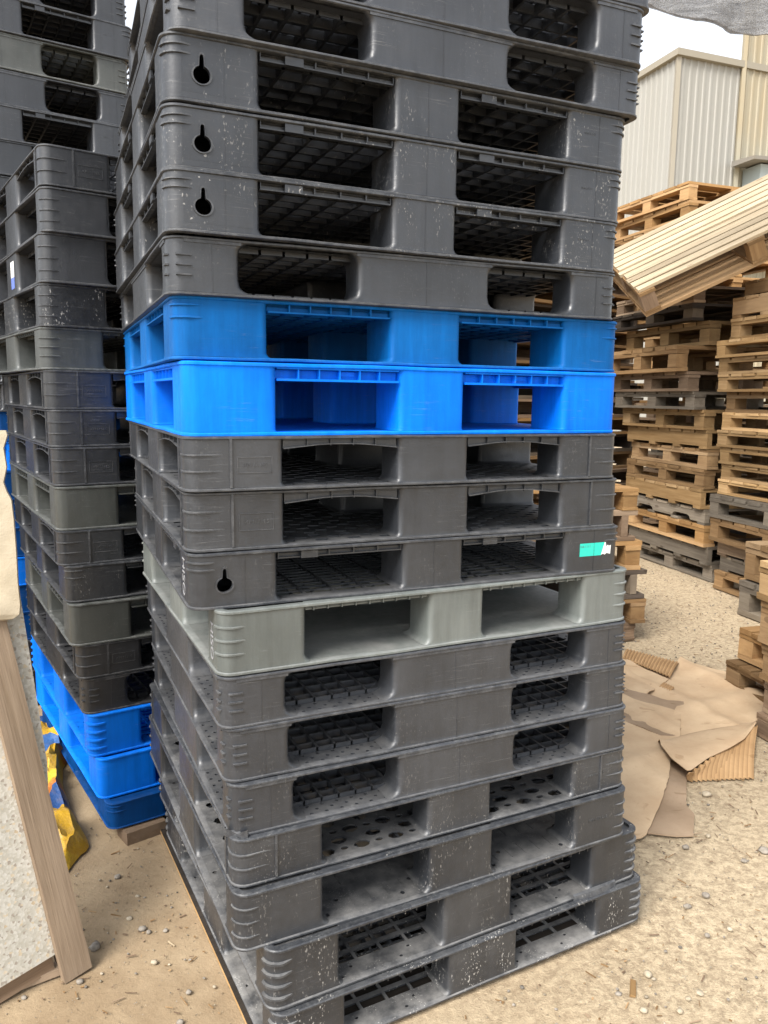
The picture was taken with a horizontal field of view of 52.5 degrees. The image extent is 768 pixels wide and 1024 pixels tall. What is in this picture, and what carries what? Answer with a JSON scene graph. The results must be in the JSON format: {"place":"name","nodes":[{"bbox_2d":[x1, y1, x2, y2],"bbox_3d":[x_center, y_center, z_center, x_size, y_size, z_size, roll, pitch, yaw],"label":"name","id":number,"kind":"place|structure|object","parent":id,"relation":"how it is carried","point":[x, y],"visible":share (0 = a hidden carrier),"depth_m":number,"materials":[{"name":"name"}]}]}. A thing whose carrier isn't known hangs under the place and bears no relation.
{"place":"outdoors","nodes":[
{"label":"outdoors","id":0,"kind":"place"},
{"bbox_2d":[0,175,9,189],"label":"plastic pallet","id":1,"kind":"object","parent":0,"point":[4,180],"depth_m":3.40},
{"bbox_2d":[0,140,34,176],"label":"plastic pallet","id":2,"kind":"object","parent":1,"relation":"on","point":[13,155],"visible":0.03,"depth_m":3.40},
{"bbox_2d":[0,104,119,155],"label":"plastic pallet","id":3,"kind":"object","parent":2,"relation":"on","point":[26,126],"visible":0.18,"depth_m":3.57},
{"bbox_2d":[0,68,126,125],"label":"plastic pallet","id":4,"kind":"object","parent":3,"relation":"on","point":[30,92],"visible":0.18,"depth_m":3.55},
{"bbox_2d":[0,32,127,94],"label":"plastic pallet","id":5,"kind":"object","parent":4,"relation":"on","point":[24,55],"visible":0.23,"depth_m":3.54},
{"bbox_2d":[0,0,130,69],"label":"plastic pallet","id":6,"kind":"object","parent":5,"relation":"on","point":[43,23],"visible":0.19,"depth_m":3.52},
{"bbox_2d":[26,0,126,24],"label":"plastic pallet","id":7,"kind":"object","parent":6,"relation":"on","point":[113,11],"visible":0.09,"depth_m":3.56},
{"bbox_2d":[0,447,767,1023],"bbox_3d":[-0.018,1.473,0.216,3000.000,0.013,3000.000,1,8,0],"label":"ground","id":8,"kind":"structure","parent":0,"point":[150,991],"depth_m":2.18,"materials":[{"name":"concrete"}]},
{"bbox_2d":[0,597,91,1002],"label":"leaning panel","id":9,"kind":"object","parent":8,"relation":"on","point":[40,924],"visible":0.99,"depth_m":1.96,"materials":[{"name":"brown wood"}]},
{"bbox_2d":[0,430,20,620],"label":"cream cloth","id":10,"kind":"object","parent":9,"relation":"on","point":[10,603],"visible":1,"depth_m":1.90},
{"bbox_2d":[40,716,88,870],"bbox_3d":[-1.335,0.989,3.000,0.270,0.103,1.363,-3,9,-26],"label":"crumpled sack","id":11,"kind":"object","parent":8,"relation":"on","point":[74,842],"visible":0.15,"depth_m":2.76,"materials":[{"name":"yellow plastic"}]},
{"bbox_2d":[41,707,166,828],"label":"plastic pallet","id":12,"kind":"object","parent":8,"relation":"on","point":[129,809],"depth_m":2.65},
{"bbox_2d":[34,669,160,798],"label":"plastic pallet","id":13,"kind":"object","parent":12,"relation":"on","point":[118,774],"visible":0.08,"depth_m":2.68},
{"bbox_2d":[31,635,151,756],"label":"plastic pallet","id":14,"kind":"object","parent":13,"relation":"on","point":[108,732],"visible":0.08,"depth_m":2.67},
{"bbox_2d":[28,612,154,713],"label":"plastic pallet","id":15,"kind":"object","parent":14,"relation":"on","point":[109,693],"visible":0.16,"depth_m":2.70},
{"bbox_2d":[25,581,153,678],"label":"plastic pallet","id":16,"kind":"object","parent":15,"relation":"on","point":[101,660],"visible":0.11,"depth_m":2.63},
{"bbox_2d":[25,555,151,646],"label":"plastic pallet","id":17,"kind":"object","parent":16,"relation":"on","point":[100,621],"visible":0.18,"depth_m":2.61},
{"bbox_2d":[19,525,147,602],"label":"plastic pallet","id":18,"kind":"object","parent":17,"relation":"on","point":[93,582],"visible":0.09,"depth_m":2.60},
{"bbox_2d":[14,497,143,565],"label":"plastic pallet","id":19,"kind":"object","parent":18,"relation":"on","point":[79,547],"visible":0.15,"depth_m":2.59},
{"bbox_2d":[9,462,136,530],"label":"plastic pallet","id":20,"kind":"object","parent":19,"relation":"on","point":[74,508],"visible":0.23,"depth_m":2.58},
{"bbox_2d":[8,433,135,486],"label":"plastic pallet","id":21,"kind":"object","parent":20,"relation":"on","point":[74,466],"visible":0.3,"depth_m":2.57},
{"bbox_2d":[6,405,129,446],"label":"plastic pallet","id":22,"kind":"object","parent":21,"relation":"on","point":[71,428],"visible":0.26,"depth_m":2.55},
{"bbox_2d":[1,370,126,409],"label":"plastic pallet","id":23,"kind":"object","parent":22,"relation":"on","point":[64,390],"visible":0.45,"depth_m":2.54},
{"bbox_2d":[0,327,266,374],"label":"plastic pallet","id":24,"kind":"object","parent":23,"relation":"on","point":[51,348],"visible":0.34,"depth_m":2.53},
{"bbox_2d":[0,283,121,337],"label":"plastic pallet","id":25,"kind":"object","parent":24,"relation":"on","point":[58,305],"visible":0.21,"depth_m":2.50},
{"bbox_2d":[0,232,116,300],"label":"plastic pallet","id":26,"kind":"object","parent":25,"relation":"on","point":[46,257],"visible":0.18,"depth_m":2.47,"materials":[{"name":"grey plastic"}]},
{"bbox_2d":[0,186,116,261],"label":"plastic pallet","id":27,"kind":"object","parent":26,"relation":"on","point":[51,209],"visible":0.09,"depth_m":2.44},
{"bbox_2d":[0,143,117,222],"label":"plastic pallet","id":28,"kind":"object","parent":27,"relation":"on","point":[45,164],"visible":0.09,"depth_m":2.42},
{"bbox_2d":[117,816,165,845],"bbox_3d":[-0.831,1.089,2.668,0.140,0.063,0.092,-6,11,-40],"label":"wood block","id":29,"kind":"object","parent":8,"relation":"on","point":[137,832],"visible":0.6,"depth_m":2.63,"materials":[{"name":"wood"}]},
{"bbox_2d":[160,829,576,1023],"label":"plywood sheet","id":30,"kind":"object","parent":8,"relation":"on","point":[347,1010],"visible":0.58,"depth_m":2.09,"materials":[{"name":"brown wood"}]},
{"bbox_2d":[165,808,640,1023],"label":"plastic pallet","id":31,"kind":"object","parent":30,"relation":"on","point":[465,966],"visible":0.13,"depth_m":1.99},
{"bbox_2d":[159,778,635,1010],"bbox_3d":[-0.019,0.936,2.429,1.119,0.161,1.114,-4,9,-28],"label":"plastic pallet","id":32,"kind":"object","parent":31,"relation":"on","point":[286,974],"visible":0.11,"depth_m":1.94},
{"bbox_2d":[149,714,624,951],"bbox_3d":[-0.059,0.789,2.401,1.119,0.138,1.090,-3,9,-26],"label":"plastic pallet","id":33,"kind":"object","parent":32,"relation":"on","point":[259,916],"visible":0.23,"depth_m":1.94,"materials":[{"name":"plastic"}]},
{"bbox_2d":[150,682,623,887],"bbox_3d":[-0.056,0.665,2.391,1.121,0.114,1.060,-3,9,-26],"label":"plastic pallet","id":34,"kind":"object","parent":33,"relation":"on","point":[263,857],"visible":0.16,"depth_m":1.93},
{"bbox_2d":[152,649,625,838],"bbox_3d":[-0.055,0.551,2.380,1.123,0.125,1.071,-3,9,-25],"label":"plastic pallet","id":35,"kind":"object","parent":34,"relation":"on","point":[244,809],"visible":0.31,"depth_m":1.91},
{"bbox_2d":[150,616,625,782],"bbox_3d":[-0.061,0.426,2.382,1.119,0.124,1.082,-3,9,-25],"label":"plastic pallet","id":36,"kind":"object","parent":35,"relation":"on","point":[249,753],"visible":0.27,"depth_m":1.91,"materials":[{"name":"plastic"}]},
{"bbox_2d":[146,580,624,728],"bbox_3d":[-0.067,0.308,2.363,1.121,0.117,1.077,-3,9,-25],"label":"plastic pallet","id":37,"kind":"object","parent":36,"relation":"on","point":[241,701],"visible":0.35,"depth_m":1.90,"materials":[{"name":"plastic"}]},
{"bbox_2d":[142,541,626,676],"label":"plastic pallet","id":38,"kind":"object","parent":37,"relation":"on","point":[230,642],"visible":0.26,"depth_m":1.91,"materials":[{"name":"plastic"}]},
{"bbox_2d":[135,494,617,610],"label":"plastic pallet","id":39,"kind":"object","parent":38,"relation":"on","point":[219,580],"visible":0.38,"depth_m":1.87,"materials":[{"name":"grey plastic"}]},
{"bbox_2d":[134,459,616,552],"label":"plastic pallet","id":40,"kind":"object","parent":39,"relation":"on","point":[207,522],"visible":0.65,"depth_m":1.87,"materials":[{"name":"plastic"}]},
{"bbox_2d":[128,421,615,492],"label":"plastic pallet","id":41,"kind":"object","parent":40,"relation":"on","point":[197,464],"visible":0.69,"depth_m":1.85,"materials":[{"name":"plastic"}]},
{"bbox_2d":[124,361,615,435],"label":"plastic pallet","id":42,"kind":"object","parent":41,"relation":"on","point":[201,398],"visible":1,"depth_m":1.87,"materials":[{"name":"plastic"}]},
{"bbox_2d":[123,295,616,372],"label":"plastic pallet","id":43,"kind":"object","parent":42,"relation":"on","point":[173,328],"visible":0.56,"depth_m":1.85,"materials":[{"name":"plastic"}]},
{"bbox_2d":[120,235,614,331],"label":"plastic pallet","id":44,"kind":"object","parent":43,"relation":"on","point":[172,265],"visible":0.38,"depth_m":1.78,"materials":[{"name":"plastic"}]},
{"bbox_2d":[114,167,616,294],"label":"plastic pallet","id":45,"kind":"object","parent":44,"relation":"on","point":[195,202],"visible":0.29,"depth_m":1.76,"materials":[{"name":"plastic"}]},
{"bbox_2d":[114,102,620,251],"bbox_3d":[-0.127,-0.826,2.197,1.118,0.122,1.075,-3,9,-24],"label":"plastic pallet","id":46,"kind":"object","parent":45,"relation":"on","point":[184,135],"visible":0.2,"depth_m":1.74,"materials":[{"name":"plastic"}]},
{"bbox_2d":[114,30,624,204],"bbox_3d":[-0.121,-0.947,2.173,1.115,0.127,1.066,-3,9,-23],"label":"plastic pallet","id":47,"kind":"object","parent":46,"relation":"on","point":[194,69],"visible":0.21,"depth_m":1.71,"materials":[{"name":"plastic"}]},
{"bbox_2d":[118,0,639,157],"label":"plastic pallet","id":48,"kind":"object","parent":47,"relation":"on","point":[400,44],"visible":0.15,"depth_m":1.69,"materials":[{"name":"plastic"}]},
{"bbox_2d":[126,0,643,100],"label":"plastic pallet","id":49,"kind":"object","parent":48,"relation":"on","point":[609,31],"visible":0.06,"depth_m":1.81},
{"bbox_2d":[127,0,648,81],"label":"plastic pallet","id":50,"kind":"object","parent":49,"relation":"on","point":[140,4],"depth_m":2.10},
{"bbox_2d":[18,554,767,1023],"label":"wood chips","id":51,"kind":"object","parent":8,"relation":"on","point":[538,984],"visible":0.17,"depth_m":2.25,"materials":[{"name":"beige wood"}]},
{"bbox_2d":[567,621,634,640],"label":"wooden pallet","id":52,"kind":"object","parent":8,"relation":"on","point":[628,630],"visible":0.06,"depth_m":4.85,"materials":[{"name":"brown wood"}]},
{"bbox_2d":[623,598,645,623],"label":"wooden pallet","id":53,"kind":"object","parent":52,"relation":"on","point":[633,610],"visible":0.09,"depth_m":4.83,"materials":[{"name":"beige wood"}]},
{"bbox_2d":[538,567,646,598],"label":"wooden pallet","id":54,"kind":"object","parent":53,"relation":"on","point":[630,587],"visible":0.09,"depth_m":4.80,"materials":[{"name":"brown wood"}]},
{"bbox_2d":[614,538,641,569],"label":"wooden pallet","id":55,"kind":"object","parent":54,"relation":"on","point":[627,557],"visible":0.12,"depth_m":4.78,"materials":[{"name":"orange wood"}]},
{"bbox_2d":[530,494,637,541],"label":"wooden pallet","id":56,"kind":"object","parent":55,"relation":"on","point":[620,519],"visible":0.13,"depth_m":4.75,"materials":[{"name":"brown wood"}]},
{"bbox_2d":[533,483,638,510],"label":"wooden pallet","id":57,"kind":"object","parent":56,"relation":"on","point":[625,498],"visible":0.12,"depth_m":4.73,"materials":[{"name":"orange wood"}]},
{"bbox_2d":[622,648,678,677],"bbox_3d":[1.522,0.843,4.419,0.242,0.034,0.483,-4,9,-27],"label":"cardboard strip","id":58,"kind":"object","parent":8,"relation":"on","point":[663,666],"visible":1,"depth_m":4.37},
{"bbox_2d":[621,693,680,838],"bbox_3d":[1.048,1.015,3.205,0.316,0.036,1.372,4,9,21],"label":"cardboard sheet","id":59,"kind":"object","parent":8,"relation":"on","point":[646,768],"visible":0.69,"depth_m":3.17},
{"bbox_2d":[647,761,694,836],"bbox_3d":[1.101,1.072,2.942,0.171,0.018,0.624,5,9,26],"label":"cardboard sheet","id":60,"kind":"object","parent":8,"relation":"on","point":[674,816],"visible":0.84,"depth_m":2.83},
{"bbox_2d":[640,542,720,581],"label":"wooden pallet","id":61,"kind":"object","parent":8,"relation":"on","point":[671,560],"visible":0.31,"depth_m":6.91,"materials":[{"name":"grey wood"}]},
{"bbox_2d":[629,523,746,565],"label":"wooden pallet","id":62,"kind":"object","parent":61,"relation":"on","point":[702,555],"visible":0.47,"depth_m":6.94,"materials":[{"name":"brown wood"}]},
{"bbox_2d":[628,506,761,546],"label":"wooden pallet","id":63,"kind":"object","parent":62,"relation":"on","point":[668,523],"visible":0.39,"depth_m":6.86,"materials":[{"name":"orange wood"}]},
{"bbox_2d":[637,493,762,525],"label":"wooden pallet","id":64,"kind":"object","parent":63,"relation":"on","point":[699,516],"visible":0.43,"depth_m":6.76,"materials":[{"name":"grey wood"}]},
{"bbox_2d":[626,475,767,508],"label":"wooden pallet","id":65,"kind":"object","parent":64,"relation":"on","point":[696,498],"visible":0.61,"depth_m":6.76,"materials":[{"name":"brown wood"}]},
{"bbox_2d":[626,458,767,489],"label":"wooden pallet","id":66,"kind":"object","parent":65,"relation":"on","point":[705,479],"visible":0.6,"depth_m":6.87,"materials":[{"name":"beige wood"}]},
{"bbox_2d":[631,442,767,469],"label":"wooden pallet","id":67,"kind":"object","parent":66,"relation":"on","point":[707,459],"visible":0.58,"depth_m":6.82,"materials":[{"name":"beige wood"}]},
{"bbox_2d":[627,425,767,448],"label":"wooden pallet","id":68,"kind":"object","parent":67,"relation":"on","point":[701,439],"visible":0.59,"depth_m":6.69,"materials":[{"name":"brown wood"}]},
{"bbox_2d":[622,408,767,429],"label":"wooden pallet","id":69,"kind":"object","parent":68,"relation":"on","point":[708,419],"visible":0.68,"depth_m":6.79,"materials":[{"name":"brown wood"}]},
{"bbox_2d":[615,391,767,409],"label":"wooden pallet","id":70,"kind":"object","parent":69,"relation":"on","point":[693,400],"visible":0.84,"depth_m":6.78,"materials":[{"name":"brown wood"}]},
{"bbox_2d":[614,371,767,391],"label":"wooden pallet","id":71,"kind":"object","parent":70,"relation":"on","point":[696,381],"visible":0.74,"depth_m":6.76,"materials":[{"name":"brown wood"}]},
{"bbox_2d":[611,345,767,374],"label":"wooden pallet","id":72,"kind":"object","parent":71,"relation":"on","point":[678,358],"visible":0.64,"depth_m":6.71,"materials":[{"name":"beige wood"}]},
{"bbox_2d":[626,320,767,349],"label":"wooden pallet","id":73,"kind":"object","parent":72,"relation":"on","point":[709,333],"visible":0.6,"depth_m":6.63,"materials":[{"name":"brown wood"}]},
{"bbox_2d":[613,303,759,331],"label":"wooden pallet","id":74,"kind":"object","parent":73,"relation":"on","point":[682,314],"visible":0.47,"depth_m":6.63,"materials":[{"name":"brown wood"}]},
{"bbox_2d":[616,286,744,316],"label":"wooden pallet","id":75,"kind":"object","parent":74,"relation":"on","point":[719,295],"visible":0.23,"depth_m":6.48,"materials":[{"name":"brown wood"}]},
{"bbox_2d":[613,47,767,430],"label":"metal building","id":76,"kind":"structure","parent":8,"relation":"on","point":[681,128],"depth_m":23.06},
{"bbox_2d":[624,656,764,735],"bbox_3d":[1.534,0.917,3.969,0.951,0.040,0.815,-3,9,-26],"label":"cardboard sheet","id":77,"kind":"object","parent":8,"relation":"on","point":[711,698],"visible":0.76,"depth_m":3.91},
{"bbox_2d":[622,658,668,693],"bbox_3d":[1.377,0.883,4.156,0.269,0.024,0.647,4,9,19],"label":"cardboard sheet","id":78,"kind":"object","parent":77,"relation":"on","point":[632,683],"visible":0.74,"depth_m":4.14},
{"bbox_2d":[623,686,683,735],"bbox_3d":[1.280,0.950,3.732,0.336,0.016,0.558,4,9,22],"label":"cardboard sheet","id":79,"kind":"object","parent":77,"relation":"on","point":[652,699],"visible":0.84,"depth_m":3.82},
{"bbox_2d":[658,720,757,781],"bbox_3d":[1.389,0.991,3.356,0.387,0.065,0.788,5,9,26],"label":"cardboard flap","id":80,"kind":"object","parent":8,"relation":"on","point":[731,749],"visible":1,"depth_m":3.22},
{"bbox_2d":[713,569,745,596],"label":"wooden pallet","id":81,"kind":"object","parent":8,"relation":"on","point":[724,581],"visible":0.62,"depth_m":6.16,"materials":[{"name":"beige wood"}]},
{"bbox_2d":[719,556,744,574],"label":"wooden pallet","id":82,"kind":"object","parent":81,"relation":"on","point":[732,564],"visible":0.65,"depth_m":6.09,"materials":[{"name":"grey wood"}]},
{"bbox_2d":[717,538,761,561],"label":"wooden pallet","id":83,"kind":"object","parent":82,"relation":"on","point":[725,550],"visible":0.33,"depth_m":6.12,"materials":[{"name":"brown wood"}]},
{"bbox_2d":[708,515,767,549],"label":"wooden pallet","id":84,"kind":"object","parent":83,"relation":"on","point":[720,530],"visible":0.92,"depth_m":6.02,"materials":[{"name":"beige wood"}]},
{"bbox_2d":[708,493,767,529],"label":"wooden pallet","id":85,"kind":"object","parent":84,"relation":"on","point":[719,505],"visible":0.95,"depth_m":5.92,"materials":[{"name":"grey wood"}]},
{"bbox_2d":[717,478,767,502],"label":"wooden pallet","id":86,"kind":"object","parent":85,"relation":"on","point":[727,487],"visible":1,"depth_m":5.97,"materials":[{"name":"brown wood"}]},
{"bbox_2d":[721,463,767,485],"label":"wooden pallet","id":87,"kind":"object","parent":86,"relation":"on","point":[730,472],"visible":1,"depth_m":5.96,"materials":[{"name":"brown wood"}]},
{"bbox_2d":[718,447,767,468],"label":"wooden pallet","id":88,"kind":"object","parent":87,"relation":"on","point":[730,455],"visible":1,"depth_m":5.94,"materials":[{"name":"brown wood"}]},
{"bbox_2d":[716,430,767,450],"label":"wooden pallet","id":89,"kind":"object","parent":88,"relation":"on","point":[727,438],"visible":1,"depth_m":5.92,"materials":[{"name":"brown wood"}]},
{"bbox_2d":[721,412,767,432],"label":"wooden pallet","id":90,"kind":"object","parent":89,"relation":"on","point":[731,420],"visible":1,"depth_m":5.93,"materials":[{"name":"brown wood"}]},
{"bbox_2d":[725,392,767,412],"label":"wooden pallet","id":91,"kind":"object","parent":90,"relation":"on","point":[738,403],"visible":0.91,"depth_m":5.92,"materials":[{"name":"beige wood"}]},
{"bbox_2d":[717,372,767,391],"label":"wooden pallet","id":92,"kind":"object","parent":91,"relation":"on","point":[728,382],"visible":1,"depth_m":5.86,"materials":[{"name":"brown wood"}]},
{"bbox_2d":[718,355,767,373],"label":"wooden pallet","id":93,"kind":"object","parent":92,"relation":"on","point":[728,365],"visible":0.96,"depth_m":5.83,"materials":[{"name":"brown wood"}]},
{"bbox_2d":[715,335,767,357],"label":"wooden pallet","id":94,"kind":"object","parent":93,"relation":"on","point":[726,348],"visible":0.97,"depth_m":5.79,"materials":[{"name":"brown wood"}]},
{"bbox_2d":[730,314,767,339],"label":"wooden pallet","id":95,"kind":"object","parent":94,"relation":"on","point":[741,328],"visible":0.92,"depth_m":5.88,"materials":[{"name":"brown wood"}]},
{"bbox_2d":[732,292,767,318],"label":"wooden pallet","id":96,"kind":"object","parent":95,"relation":"on","point":[743,307],"visible":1,"depth_m":5.77,"materials":[{"name":"beige wood"}]},
{"bbox_2d":[744,277,767,296],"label":"wooden pallet","id":97,"kind":"object","parent":96,"relation":"on","point":[757,286],"visible":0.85,"depth_m":5.81,"materials":[{"name":"beige wood"}]},
{"bbox_2d":[613,174,767,316],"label":"slatted pallet","id":98,"kind":"object","parent":97,"relation":"on","point":[703,248],"visible":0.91,"depth_m":5.97,"materials":[{"name":"brown wood"}]},
{"bbox_2d":[725,659,764,701],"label":"wooden pallet","id":99,"kind":"object","parent":8,"relation":"on","point":[741,674],"visible":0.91,"depth_m":4.04,"materials":[{"name":"beige wood"}]},
{"bbox_2d":[737,626,762,668],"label":"wooden pallet","id":100,"kind":"object","parent":99,"relation":"on","point":[749,649],"visible":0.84,"depth_m":4.04,"materials":[{"name":"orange wood"}]},
{"bbox_2d":[737,579,760,621],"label":"wooden pallet","id":101,"kind":"object","parent":8,"relation":"on","point":[749,606],"visible":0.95,"depth_m":5.41,"materials":[{"name":"grey wood"}]},
{"bbox_2d":[744,541,767,582],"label":"wooden pallet","id":102,"kind":"object","parent":101,"relation":"on","point":[756,552],"visible":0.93,"depth_m":5.37,"materials":[{"name":"beige wood"}]},
{"bbox_2d":[125,0,743,87],"label":"sky","id":103,"kind":"structure","parent":0,"point":[663,33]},
{"bbox_2d":[615,229,653,244],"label":"wooden pallet","id":104,"kind":"object","parent":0,"point":[624,241],"visible":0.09,"depth_m":8.34,"materials":[{"name":"orange wood"}]},
{"bbox_2d":[615,199,709,241],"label":"wooden pallet","id":105,"kind":"object","parent":104,"relation":"on","point":[651,221],"visible":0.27,"depth_m":7.96,"materials":[{"name":"orange wood"}]},
{"bbox_2d":[617,181,740,224],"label":"wooden pallet","id":106,"kind":"object","parent":105,"relation":"on","point":[671,196],"visible":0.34,"depth_m":7.77,"materials":[{"name":"orange wood"}]},
{"bbox_2d":[648,0,767,35],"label":"shade net","id":107,"kind":"object","parent":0,"point":[740,8],"visible":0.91,"depth_m":4.12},
{"bbox_2d":[724,0,767,404],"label":"stained metal building","id":108,"kind":"structure","parent":0,"point":[749,163],"depth_m":23.30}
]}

